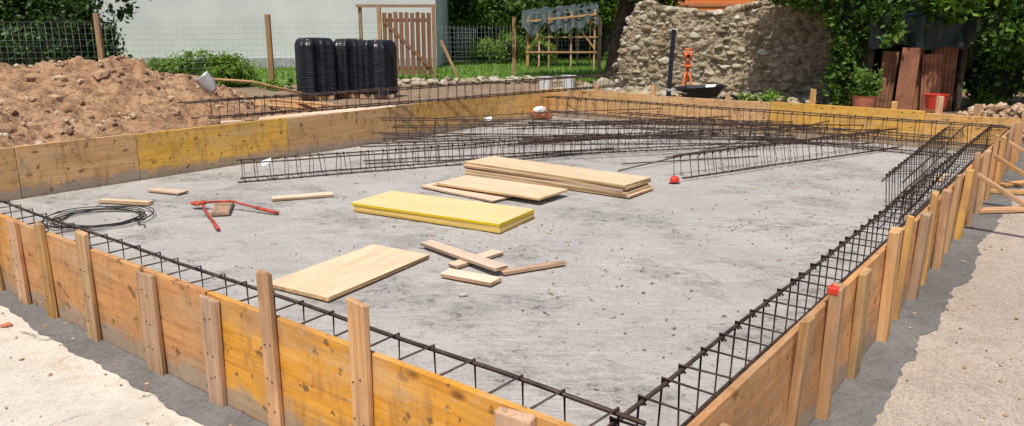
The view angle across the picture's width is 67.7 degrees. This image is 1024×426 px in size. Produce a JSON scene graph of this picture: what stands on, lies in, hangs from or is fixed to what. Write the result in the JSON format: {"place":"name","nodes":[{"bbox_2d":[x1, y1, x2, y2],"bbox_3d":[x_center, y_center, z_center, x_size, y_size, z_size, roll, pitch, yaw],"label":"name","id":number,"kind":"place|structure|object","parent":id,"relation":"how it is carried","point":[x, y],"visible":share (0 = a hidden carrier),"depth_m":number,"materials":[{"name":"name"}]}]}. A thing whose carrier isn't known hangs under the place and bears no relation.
{"place":"outdoors","nodes":[
{"label":"outdoors","id":0,"kind":"place"},
{"bbox_2d":[0,305,203,425],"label":"pavement","id":1,"kind":"structure","parent":0,"point":[61,395],"depth_m":3.46,"materials":[{"name":"concrete"}]},
{"bbox_2d":[0,322,12,327],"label":"brick fragment","id":2,"kind":"object","parent":1,"relation":"on","point":[7,324],"visible":1,"depth_m":4.19,"materials":[{"name":"brick"}]},
{"bbox_2d":[0,289,268,425],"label":"spilt concrete strip","id":3,"kind":"object","parent":1,"relation":"on","point":[179,396],"visible":0.59,"depth_m":3.66,"materials":[{"name":"grey concrete"}]},
{"bbox_2d":[0,213,575,425],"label":"timber formwork","id":4,"kind":"object","parent":3,"relation":"on","point":[311,374],"visible":0.92,"depth_m":3.19,"materials":[{"name":"brown wood"}]},
{"bbox_2d":[10,240,363,425],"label":"nail heads","id":5,"kind":"object","parent":4,"relation":"attached to","point":[204,319],"visible":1,"depth_m":3.30,"materials":[{"name":"grey metal"}]},
{"bbox_2d":[302,105,391,116],"bbox_3d":[-2.280,-1.458,10.921,0.180,0.030,1.600,11,18,38],"label":"timber plank","id":6,"kind":"object","parent":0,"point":[311,114],"visible":0.5,"depth_m":10.73,"materials":[{"name":"brown wood"}]},
{"bbox_2d":[151,56,1019,90],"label":"lawn","id":7,"kind":"structure","parent":0,"point":[464,76],"depth_m":28.26,"materials":[{"name":"green plant"}]},
{"bbox_2d":[0,0,133,67],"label":"climbing ivy","id":8,"kind":"object","parent":7,"relation":"on","point":[29,15],"visible":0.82,"depth_m":23.30,"materials":[{"name":"green plant"}]},
{"bbox_2d":[107,0,150,41],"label":"ivy spray","id":9,"kind":"object","parent":8,"relation":"attached to","point":[128,10],"visible":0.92,"depth_m":24.21,"materials":[{"name":"green plant"}]},
{"bbox_2d":[88,0,451,66],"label":"walls","id":10,"kind":"structure","parent":7,"relation":"on","point":[223,16],"depth_m":30.11,"materials":[{"name":"white paint"}]},
{"bbox_2d":[131,58,436,67],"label":"plinth","id":11,"kind":"structure","parent":10,"relation":"attached to","point":[283,62],"depth_m":30.38,"materials":[{"name":"grey concrete"}]},
{"bbox_2d":[0,13,601,83],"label":"wire fence","id":12,"kind":"object","parent":7,"relation":"on","point":[100,51],"visible":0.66,"depth_m":21.17,"materials":[{"name":"grey metal"}]},
{"bbox_2d":[356,4,459,78],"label":"slatted wooden gate","id":13,"kind":"structure","parent":7,"relation":"on","point":[426,65],"depth_m":23.58,"materials":[{"name":"brown wood"}]},
{"bbox_2d":[454,29,475,61],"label":"garden gate","id":14,"kind":"structure","parent":7,"relation":"on","point":[471,32],"depth_m":34.64,"materials":[{"name":"grey metal"}]},
{"bbox_2d":[447,0,588,53],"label":"deciduous tree","id":15,"kind":"object","parent":7,"relation":"on","point":[461,11],"visible":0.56,"depth_m":35.84,"materials":[{"name":"green plant"}]},
{"bbox_2d":[464,30,607,63],"bbox_3d":[2.167,-7.073,32.610,8.938,1.478,4.069,10,17,36],"label":"garden shrub","id":16,"kind":"object","parent":7,"relation":"on","point":[486,52],"visible":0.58,"depth_m":33.98,"materials":[{"name":"green plant"}]},
{"bbox_2d":[521,3,598,66],"bbox_3d":[1.950,-7.429,31.795,3.100,2.575,2.400,0,14,0],"label":"timber frame shelter","id":17,"kind":"object","parent":7,"relation":"on","point":[534,20],"visible":0.86,"depth_m":30.92,"materials":[{"name":"brown wood"}]},
{"bbox_2d":[452,1,679,58],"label":"garden hedge","id":18,"kind":"object","parent":7,"relation":"on","point":[460,44],"visible":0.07,"depth_m":39.38,"materials":[{"name":"green plant"}]},
{"bbox_2d":[487,0,689,79],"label":"deciduous tree","id":19,"kind":"object","parent":7,"relation":"on","point":[625,8],"visible":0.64,"depth_m":23.76,"materials":[{"name":"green plant"}]},
{"bbox_2d":[566,0,682,59],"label":"deciduous tree","id":20,"kind":"object","parent":7,"relation":"on","point":[610,10],"visible":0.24,"depth_m":36.43,"materials":[{"name":"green plant"}]},
{"bbox_2d":[814,0,1023,88],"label":"dark hedge","id":21,"kind":"object","parent":7,"relation":"on","point":[972,48],"visible":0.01,"depth_m":19.35,"materials":[{"name":"green plant"}]},
{"bbox_2d":[226,80,1023,148],"bbox_3d":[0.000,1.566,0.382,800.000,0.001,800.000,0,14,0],"label":"ground","id":22,"kind":"structure","parent":0,"point":[412,94],"depth_m":19.31,"materials":[{"name":"soil"}]},
{"bbox_2d":[0,55,361,147],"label":"earth heap","id":23,"kind":"object","parent":22,"relation":"on","point":[112,96],"visible":0.54,"depth_m":9.87,"materials":[{"name":"brown soil"}]},
{"bbox_2d":[0,54,362,144],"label":"earth clods","id":24,"kind":"object","parent":23,"relation":"on","point":[7,129],"visible":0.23,"depth_m":9.70,"materials":[{"name":"brown soil"}]},
{"bbox_2d":[194,71,316,97],"bbox_3d":[-3.830,-1.932,11.546,1.807,0.484,0.116,-9,16,-32],"label":"shovel","id":25,"kind":"object","parent":23,"relation":"on","point":[205,81],"visible":1,"depth_m":11.16,"materials":[{"name":"grey metal"}]},
{"bbox_2d":[220,115,301,123],"bbox_3d":[-3.129,-1.285,10.338,2.000,0.030,0.180,-12,18,-39],"label":"timber plank","id":26,"kind":"object","parent":23,"relation":"on","point":[238,121],"visible":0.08,"depth_m":10.16,"materials":[{"name":"brown wood"}]},
{"bbox_2d":[253,101,319,109],"bbox_3d":[-3.600,-1.723,12.240,1.141,0.090,0.031,-3,-32,-45],"label":"timber plank","id":27,"kind":"object","parent":23,"relation":"on","point":[281,105],"visible":0.64,"depth_m":12.21,"materials":[{"name":"brown wood"}]},
{"bbox_2d":[250,96,333,105],"bbox_3d":[-3.550,-1.807,12.374,1.343,0.031,0.090,3,20,-14],"label":"timber plank","id":28,"kind":"object","parent":23,"relation":"on","point":[301,102],"visible":0.58,"depth_m":12.38,"materials":[{"name":"brown wood"}]},
{"bbox_2d":[260,108,359,117],"bbox_3d":[-2.999,-1.412,10.985,0.180,0.030,2.200,11,18,39],"label":"timber plank","id":29,"kind":"object","parent":23,"relation":"on","point":[312,112],"visible":0.16,"depth_m":11.15,"materials":[{"name":"brown wood"}]},
{"bbox_2d":[142,48,262,86],"bbox_3d":[-8.561,-4.030,21.095,3.314,1.018,1.626,0,14,0],"label":"leafy bush","id":30,"kind":"object","parent":22,"relation":"on","point":[223,66],"visible":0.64,"depth_m":20.85,"materials":[{"name":"green plant"}]},
{"bbox_2d":[0,89,550,200],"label":"timber formwork","id":31,"kind":"object","parent":22,"relation":"on","point":[33,170],"visible":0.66,"depth_m":8.79,"materials":[{"name":"yellow wood"}]},
{"bbox_2d":[177,73,638,118],"bbox_3d":[-0.786,-1.883,11.793,8.461,0.250,0.240,-12,18,-41],"label":"rebar cage","id":32,"kind":"object","parent":31,"relation":"on","point":[326,93],"visible":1,"depth_m":10.93,"materials":[{"name":"metal"}]},
{"bbox_2d":[294,37,336,99],"bbox_3d":[-4.450,-3.282,17.316,0.970,1.365,0.917,-2,14,-10],"label":"plastic dome form stack","id":33,"kind":"object","parent":22,"relation":"on","point":[315,62],"visible":0.96,"depth_m":16.95,"materials":[{"name":"black plastic"}]},
{"bbox_2d":[334,38,362,97],"bbox_3d":[-3.760,-3.386,17.805,0.848,1.335,0.849,0,14,0],"label":"plastic dome form stack","id":34,"kind":"object","parent":22,"relation":"on","point":[346,63],"visible":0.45,"depth_m":17.43,"materials":[{"name":"black plastic"}]},
{"bbox_2d":[356,39,397,98],"bbox_3d":[-3.100,-3.329,17.612,0.831,1.315,0.829,1,14,5],"label":"plastic dome form stack","id":35,"kind":"object","parent":22,"relation":"on","point":[377,63],"visible":0.93,"depth_m":17.31,"materials":[{"name":"black plastic"}]},
{"bbox_2d":[0,116,974,425],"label":"concrete slab","id":36,"kind":"structure","parent":22,"relation":"on","point":[424,302],"depth_m":5.67,"materials":[{"name":"grey concrete"}]},
{"bbox_2d":[41,205,153,228],"bbox_3d":[-3.496,0.034,6.472,0.853,0.048,0.796,-4,14,-14],"label":"wire coil","id":37,"kind":"object","parent":36,"relation":"on","point":[134,219],"visible":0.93,"depth_m":6.57,"materials":[{"name":"black metal"}]},
{"bbox_2d":[98,198,152,204],"bbox_3d":[-3.570,-0.105,7.055,0.534,0.030,0.075,3,14,12],"label":"timber offcut","id":38,"kind":"object","parent":36,"relation":"on","point":[126,201],"visible":1,"depth_m":7.03,"materials":[{"name":"brown wood"}]},
{"bbox_2d":[147,187,188,194],"bbox_3d":[-3.399,-0.219,7.543,0.413,0.020,0.142,6,15,22],"label":"timber offcut","id":39,"kind":"object","parent":36,"relation":"on","point":[168,191],"visible":1,"depth_m":7.51,"materials":[{"name":"brown wood"}]},
{"bbox_2d":[211,202,233,215],"bbox_3d":[-2.579,-0.046,6.805,0.153,0.035,0.467,-4,14,-15],"label":"timber offcut","id":40,"kind":"object","parent":36,"relation":"on","point":[219,209],"visible":0.82,"depth_m":6.68,"materials":[{"name":"brown wood"}]},
{"bbox_2d":[190,200,278,230],"bbox_3d":[-2.565,-0.015,6.572,0.878,0.087,0.658,8,16,29],"label":"bolt cutter","id":41,"kind":"object","parent":36,"relation":"on","point":[202,203],"visible":1,"depth_m":6.72,"materials":[{"name":"red paint"}]},
{"bbox_2d":[271,191,333,200],"bbox_3d":[-2.000,-0.160,7.290,0.572,0.025,0.136,-5,15,-20],"label":"timber offcut","id":42,"kind":"object","parent":36,"relation":"on","point":[301,196],"visible":1,"depth_m":7.27,"materials":[{"name":"brown wood"}]},
{"bbox_2d":[0,200,646,425],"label":"rebar cage","id":43,"kind":"object","parent":36,"relation":"on","point":[563,393],"visible":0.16,"depth_m":3.02,"materials":[{"name":"metal"}]},
{"bbox_2d":[272,244,429,301],"bbox_3d":[-1.061,0.378,5.084,0.525,0.026,1.027,8,16,29],"label":"plywood board","id":44,"kind":"object","parent":36,"relation":"on","point":[333,278],"visible":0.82,"depth_m":4.99,"materials":[{"name":"beige wood"}]},
{"bbox_2d":[236,134,619,182],"bbox_3d":[-0.763,-0.688,9.090,4.794,0.224,0.254,-6,15,-25],"label":"rebar cage","id":45,"kind":"object","parent":36,"relation":"on","point":[383,150],"visible":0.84,"depth_m":8.81,"materials":[{"name":"metal"}]},
{"bbox_2d":[261,158,270,165],"bbox_3d":[-2.617,-0.543,8.134,0.114,0.066,0.005,-19,-16,-6],"label":"delivery tag","id":46,"kind":"object","parent":45,"relation":"attached to","point":[266,163],"visible":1,"depth_m":8.13,"materials":[{"name":"white plastic"}]},
{"bbox_2d":[351,191,534,232],"bbox_3d":[-0.616,-0.026,6.629,1.532,0.079,0.590,8,16,29],"label":"yellow panel stack","id":47,"kind":"object","parent":36,"relation":"on","point":[488,217],"visible":1,"depth_m":6.48,"materials":[{"name":"yellow wood"}]},
{"bbox_2d":[420,240,507,271],"bbox_3d":[-0.355,0.291,5.343,0.115,0.024,0.888,-11,17,-39],"label":"timber offcut","id":48,"kind":"object","parent":36,"relation":"on","point":[481,261],"visible":1,"depth_m":5.28,"materials":[{"name":"brown wood"}]},
{"bbox_2d":[421,183,512,201],"bbox_3d":[-0.451,-0.214,7.524,1.030,0.020,0.304,12,18,41],"label":"plywood board","id":49,"kind":"object","parent":36,"relation":"on","point":[486,196],"visible":0.66,"depth_m":7.38,"materials":[{"name":"beige wood"}]},
{"bbox_2d":[433,183,480,191],"bbox_3d":[-0.378,-0.267,7.652,0.809,0.018,0.303,8,16,29],"label":"plywood board","id":50,"kind":"object","parent":49,"relation":"on","point":[450,187],"visible":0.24,"depth_m":7.63,"materials":[{"name":"beige wood"}]},
{"bbox_2d":[436,175,567,200],"bbox_3d":[-0.111,-0.258,7.523,1.252,0.022,0.504,10,17,35],"label":"plywood board","id":51,"kind":"object","parent":50,"relation":"on","point":[509,188],"visible":1,"depth_m":7.44,"materials":[{"name":"beige wood"}]},
{"bbox_2d":[13,121,922,409],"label":"concrete crumbs","id":52,"kind":"object","parent":36,"relation":"on","point":[557,257],"visible":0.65,"depth_m":5.81,"materials":[{"name":"grey concrete"}]},
{"bbox_2d":[440,268,501,285],"bbox_3d":[-0.271,0.413,4.938,0.400,0.026,0.131,7,16,28],"label":"timber offcut","id":53,"kind":"object","parent":36,"relation":"on","point":[471,277],"visible":1,"depth_m":4.91,"materials":[{"name":"brown wood"}]},
{"bbox_2d":[447,249,503,268],"bbox_3d":[-0.251,0.318,5.337,0.103,0.022,0.460,12,18,41],"label":"timber offcut","id":54,"kind":"object","parent":36,"relation":"on","point":[488,254],"visible":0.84,"depth_m":5.36,"materials":[{"name":"brown wood"}]},
{"bbox_2d":[500,260,565,274],"bbox_3d":[0.144,0.366,5.133,0.491,0.025,0.050,-7,15,-27],"label":"timber offcut","id":55,"kind":"object","parent":36,"relation":"on","point":[532,267],"visible":1,"depth_m":5.11,"materials":[{"name":"brown wood"}]},
{"bbox_2d":[531,106,552,118],"bbox_3d":[0.529,-1.772,13.523,0.398,0.249,0.258,-8,16,-31],"label":"cement sack","id":56,"kind":"object","parent":36,"relation":"on","point":[549,115],"visible":0.87,"depth_m":13.43,"materials":[{"name":"paper"}]},
{"bbox_2d":[463,156,653,197],"bbox_3d":[0.432,-0.397,8.047,2.106,0.128,0.554,11,17,37],"label":"plywood stack","id":57,"kind":"object","parent":36,"relation":"on","point":[576,178],"visible":1,"depth_m":7.83,"materials":[{"name":"beige wood"}]},
{"bbox_2d":[371,117,806,140],"bbox_3d":[1.186,-1.158,10.553,6.165,0.421,0.251,-2,14,-9],"label":"rebar cage","id":58,"kind":"object","parent":36,"relation":"on","point":[474,120],"visible":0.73,"depth_m":10.43,"materials":[{"name":"metal"}]},
{"bbox_2d":[360,126,819,163],"bbox_3d":[1.301,-0.919,10.018,6.505,0.234,0.254,-4,14,-15],"label":"rebar cage","id":59,"kind":"object","parent":36,"relation":"on","point":[554,136],"visible":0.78,"depth_m":9.85,"materials":[{"name":"metal"}]},
{"bbox_2d":[392,120,792,141],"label":"rebar cage","id":60,"kind":"object","parent":36,"relation":"on","point":[444,127],"visible":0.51,"depth_m":11.12,"materials":[{"name":"metal"}]},
{"bbox_2d":[220,165,966,299],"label":"wood splinters","id":61,"kind":"object","parent":36,"relation":"on","point":[570,241],"visible":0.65,"depth_m":6.05,"materials":[{"name":"brown wood"}]},
{"bbox_2d":[383,108,829,170],"bbox_3d":[0.941,-1.080,10.511,7.946,0.294,3.841,-6,15,-22],"label":"loose rebar","id":62,"kind":"object","parent":36,"relation":"on","point":[650,162],"visible":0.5,"depth_m":10.92,"materials":[{"name":"metal"}]},
{"bbox_2d":[506,115,730,145],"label":"rebar cage","id":63,"kind":"object","parent":36,"relation":"on","point":[585,125],"visible":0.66,"depth_m":10.07,"materials":[{"name":"metal"}]},
{"bbox_2d":[669,176,680,182],"bbox_3d":[1.700,-0.347,7.975,0.135,0.081,0.100,-11,18,-38],"label":"safety helmet","id":64,"kind":"object","parent":36,"relation":"on","point":[674,179],"visible":1,"depth_m":7.95,"materials":[{"name":"red paint"}]},
{"bbox_2d":[522,121,879,144],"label":"rebar cage","id":65,"kind":"object","parent":36,"relation":"on","point":[699,138],"visible":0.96,"depth_m":9.83,"materials":[{"name":"metal"}]},
{"bbox_2d":[542,96,1009,147],"bbox_3d":[3.361,-1.458,11.634,7.250,0.294,0.255,10,17,36],"label":"rebar cage","id":66,"kind":"object","parent":36,"relation":"on","point":[804,113],"visible":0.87,"depth_m":11.00,"materials":[{"name":"metal"}]},
{"bbox_2d":[607,185,947,425],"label":"rebar cage","id":67,"kind":"object","parent":36,"relation":"on","point":[642,400],"visible":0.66,"depth_m":3.46,"materials":[{"name":"metal"}]},
{"bbox_2d":[608,112,955,157],"bbox_3d":[3.595,-1.191,11.089,4.987,0.254,0.235,11,17,37],"label":"rebar cage","id":68,"kind":"object","parent":36,"relation":"on","point":[831,129],"visible":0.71,"depth_m":10.57,"materials":[{"name":"metal"}]},
{"bbox_2d":[665,128,900,178],"bbox_3d":[3.372,-0.736,9.198,4.093,0.332,0.332,-9,16,-32],"label":"rebar cage","id":69,"kind":"object","parent":36,"relation":"on","point":[773,144],"visible":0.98,"depth_m":9.01,"materials":[{"name":"metal"}]},
{"bbox_2d":[881,125,965,217],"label":"rebar cage","id":70,"kind":"object","parent":36,"relation":"on","point":[921,149],"visible":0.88,"depth_m":7.11,"materials":[{"name":"metal"}]},
{"bbox_2d":[899,125,1008,226],"bbox_3d":[4.651,-0.498,7.761,0.233,0.282,5.399,10,17,36],"label":"rebar cage","id":71,"kind":"object","parent":36,"relation":"on","point":[948,183],"visible":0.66,"depth_m":7.18,"materials":[{"name":"metal"}]},
{"bbox_2d":[244,76,788,101],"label":"weeds","id":72,"kind":"object","parent":22,"relation":"on","point":[762,96],"visible":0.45,"depth_m":17.01,"materials":[{"name":"green plant"}]},
{"bbox_2d":[538,76,552,89],"bbox_3d":[0.850,-3.268,19.377,0.399,0.372,0.399,0,14,0],"label":"plastic bucket","id":73,"kind":"object","parent":22,"relation":"on","point":[548,84],"visible":0.58,"depth_m":19.25,"materials":[{"name":"white plastic"}]},
{"bbox_2d":[561,75,575,87],"bbox_3d":[1.450,-3.325,19.569,0.399,0.392,0.399,0,14,0],"label":"plastic bucket","id":74,"kind":"object","parent":22,"relation":"on","point":[567,84],"visible":0.58,"depth_m":19.44,"materials":[{"name":"white plastic"}]},
{"bbox_2d":[581,82,593,89],"bbox_3d":[1.890,-3.090,18.976,0.379,0.312,0.277,-7,15,-27],"label":"limestone block","id":75,"kind":"object","parent":22,"relation":"on","point":[586,84],"depth_m":18.85,"materials":[{"name":"stone"}]},
{"bbox_2d":[596,77,616,88],"bbox_3d":[2.378,-3.178,19.191,0.537,0.470,0.305,0,14,0],"label":"limestone block","id":76,"kind":"object","parent":22,"relation":"on","point":[606,81],"depth_m":19.06,"materials":[{"name":"stone"}]},
{"bbox_2d":[397,74,845,105],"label":"rubble stones","id":77,"kind":"object","parent":22,"relation":"on","point":[418,81],"visible":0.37,"depth_m":19.13,"materials":[{"name":"grey stone"}]},
{"bbox_2d":[666,29,675,95],"bbox_3d":[3.500,-3.253,16.808,0.100,1.550,0.040,4,5,0],"label":"leaning black plank","id":78,"kind":"object","parent":22,"relation":"on","point":[671,59],"visible":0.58,"depth_m":16.78,"materials":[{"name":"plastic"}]},
{"bbox_2d":[678,49,692,96],"bbox_3d":[3.620,-2.815,15.848,0.470,1.174,0.387,0,14,0],"label":"surveying level tripod","id":79,"kind":"object","parent":22,"relation":"on","point":[687,65],"visible":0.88,"depth_m":15.69,"materials":[{"name":"orange paint"}]},
{"bbox_2d":[660,84,738,99],"bbox_3d":[3.776,-2.324,15.284,1.558,0.484,0.660,0,14,0],"label":"wheelbarrow","id":80,"kind":"object","parent":22,"relation":"on","point":[708,91],"visible":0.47,"depth_m":15.05,"materials":[{"name":"black plastic"}]},
{"bbox_2d":[617,3,833,99],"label":"stone wall","id":81,"kind":"structure","parent":22,"relation":"on","point":[743,77],"depth_m":17.95,"materials":[{"name":"beige stone"}]},
{"bbox_2d":[612,0,838,98],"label":"field stones","id":82,"kind":"object","parent":22,"relation":"on","point":[789,78],"visible":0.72,"depth_m":17.98,"materials":[{"name":"beige stone"}]},
{"bbox_2d":[551,85,1019,151],"bbox_3d":[3.591,-1.598,11.844,7.245,0.757,0.063,10,17,36],"label":"timber formwork","id":83,"kind":"object","parent":22,"relation":"on","point":[811,106],"visible":0.56,"depth_m":11.34,"materials":[{"name":"yellow wood"}]},
{"bbox_2d":[852,95,876,107],"bbox_3d":[6.500,-2.009,14.126,0.456,0.332,0.456,0,14,0],"label":"terracotta pot","id":84,"kind":"object","parent":22,"relation":"on","point":[864,101],"visible":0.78,"depth_m":13.95,"materials":[{"name":"orange ceramic"}]},
{"bbox_2d":[842,61,884,103],"bbox_3d":[6.502,-2.391,14.106,0.720,0.803,0.690,0,14,0],"label":"pot plant","id":85,"kind":"object","parent":84,"relation":"in","point":[865,88],"visible":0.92,"depth_m":14.04,"materials":[{"name":"green plant"}]},
{"bbox_2d":[755,0,1003,106],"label":"ivy covered tree","id":86,"kind":"object","parent":22,"relation":"on","point":[855,17],"visible":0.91,"depth_m":14.88,"materials":[{"name":"green plant"}]},
{"bbox_2d":[829,12,976,111],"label":"scrap sheet shed","id":87,"kind":"structure","parent":22,"relation":"on","point":[918,62],"depth_m":14.62,"materials":[{"name":"rusty metal"},{"name":"wood"},{"name":"dark tarp"}]},
{"bbox_2d":[924,93,949,108],"bbox_3d":[7.450,-1.960,13.418,0.414,0.252,0.414,0,14,0],"label":"bucket","id":88,"kind":"object","parent":22,"relation":"on","point":[930,100],"visible":0.82,"depth_m":13.32,"materials":[{"name":"paint"}]},
{"bbox_2d":[923,102,1023,139],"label":"rubble heap","id":89,"kind":"object","parent":22,"relation":"on","point":[1004,110],"visible":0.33,"depth_m":11.53,"materials":[{"name":"stone"}]},
{"bbox_2d":[927,0,1023,75],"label":"overhanging tree","id":90,"kind":"object","parent":22,"relation":"on","point":[1006,24],"visible":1,"depth_m":13.97,"materials":[{"name":"green plant"}]},
{"bbox_2d":[955,39,1023,106],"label":"climbing hedge","id":91,"kind":"object","parent":22,"relation":"on","point":[985,84],"visible":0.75,"depth_m":15.10,"materials":[{"name":"green plant"}]},
{"bbox_2d":[588,0,754,23],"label":"walls","id":92,"kind":"structure","parent":0,"point":[710,8],"depth_m":46.29,"materials":[{"name":"orange paint"}]},
{"bbox_2d":[566,3,743,5],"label":"string course","id":93,"kind":"object","parent":92,"relation":"attached to","point":[711,4],"depth_m":46.25,"materials":[{"name":"ceramic"}]},
{"bbox_2d":[871,186,1023,425],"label":"pavement","id":94,"kind":"structure","parent":0,"point":[941,387],"depth_m":3.84,"materials":[{"name":"concrete"}]},
{"bbox_2d":[0,179,1022,425],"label":"pavement grit","id":95,"kind":"object","parent":94,"relation":"on","point":[876,417],"visible":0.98,"depth_m":3.77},
{"bbox_2d":[687,111,1023,425],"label":"timber formwork","id":96,"kind":"object","parent":94,"relation":"on","point":[801,370],"visible":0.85,"depth_m":3.50,"materials":[{"name":"brown wood"}]},
{"bbox_2d":[808,144,1023,425],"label":"spilt concrete strip","id":97,"kind":"object","parent":94,"relation":"on","point":[862,397],"visible":0.53,"depth_m":4.16,"materials":[{"name":"grey concrete"}]},
{"bbox_2d":[979,206,1023,213],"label":"timber plank","id":98,"kind":"object","parent":94,"relation":"on","point":[1006,209],"visible":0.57,"depth_m":6.74,"materials":[{"name":"brown wood"}]},
{"bbox_2d":[990,188,1023,194],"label":"timber plank","id":99,"kind":"object","parent":94,"relation":"on","point":[1012,191],"depth_m":7.50,"materials":[{"name":"brown wood"}]},
{"bbox_2d":[1000,180,1023,186],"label":"timber plank","id":100,"kind":"object","parent":94,"relation":"on","point":[1013,183],"visible":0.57,"depth_m":7.86,"materials":[{"name":"brown wood"}]}
]}

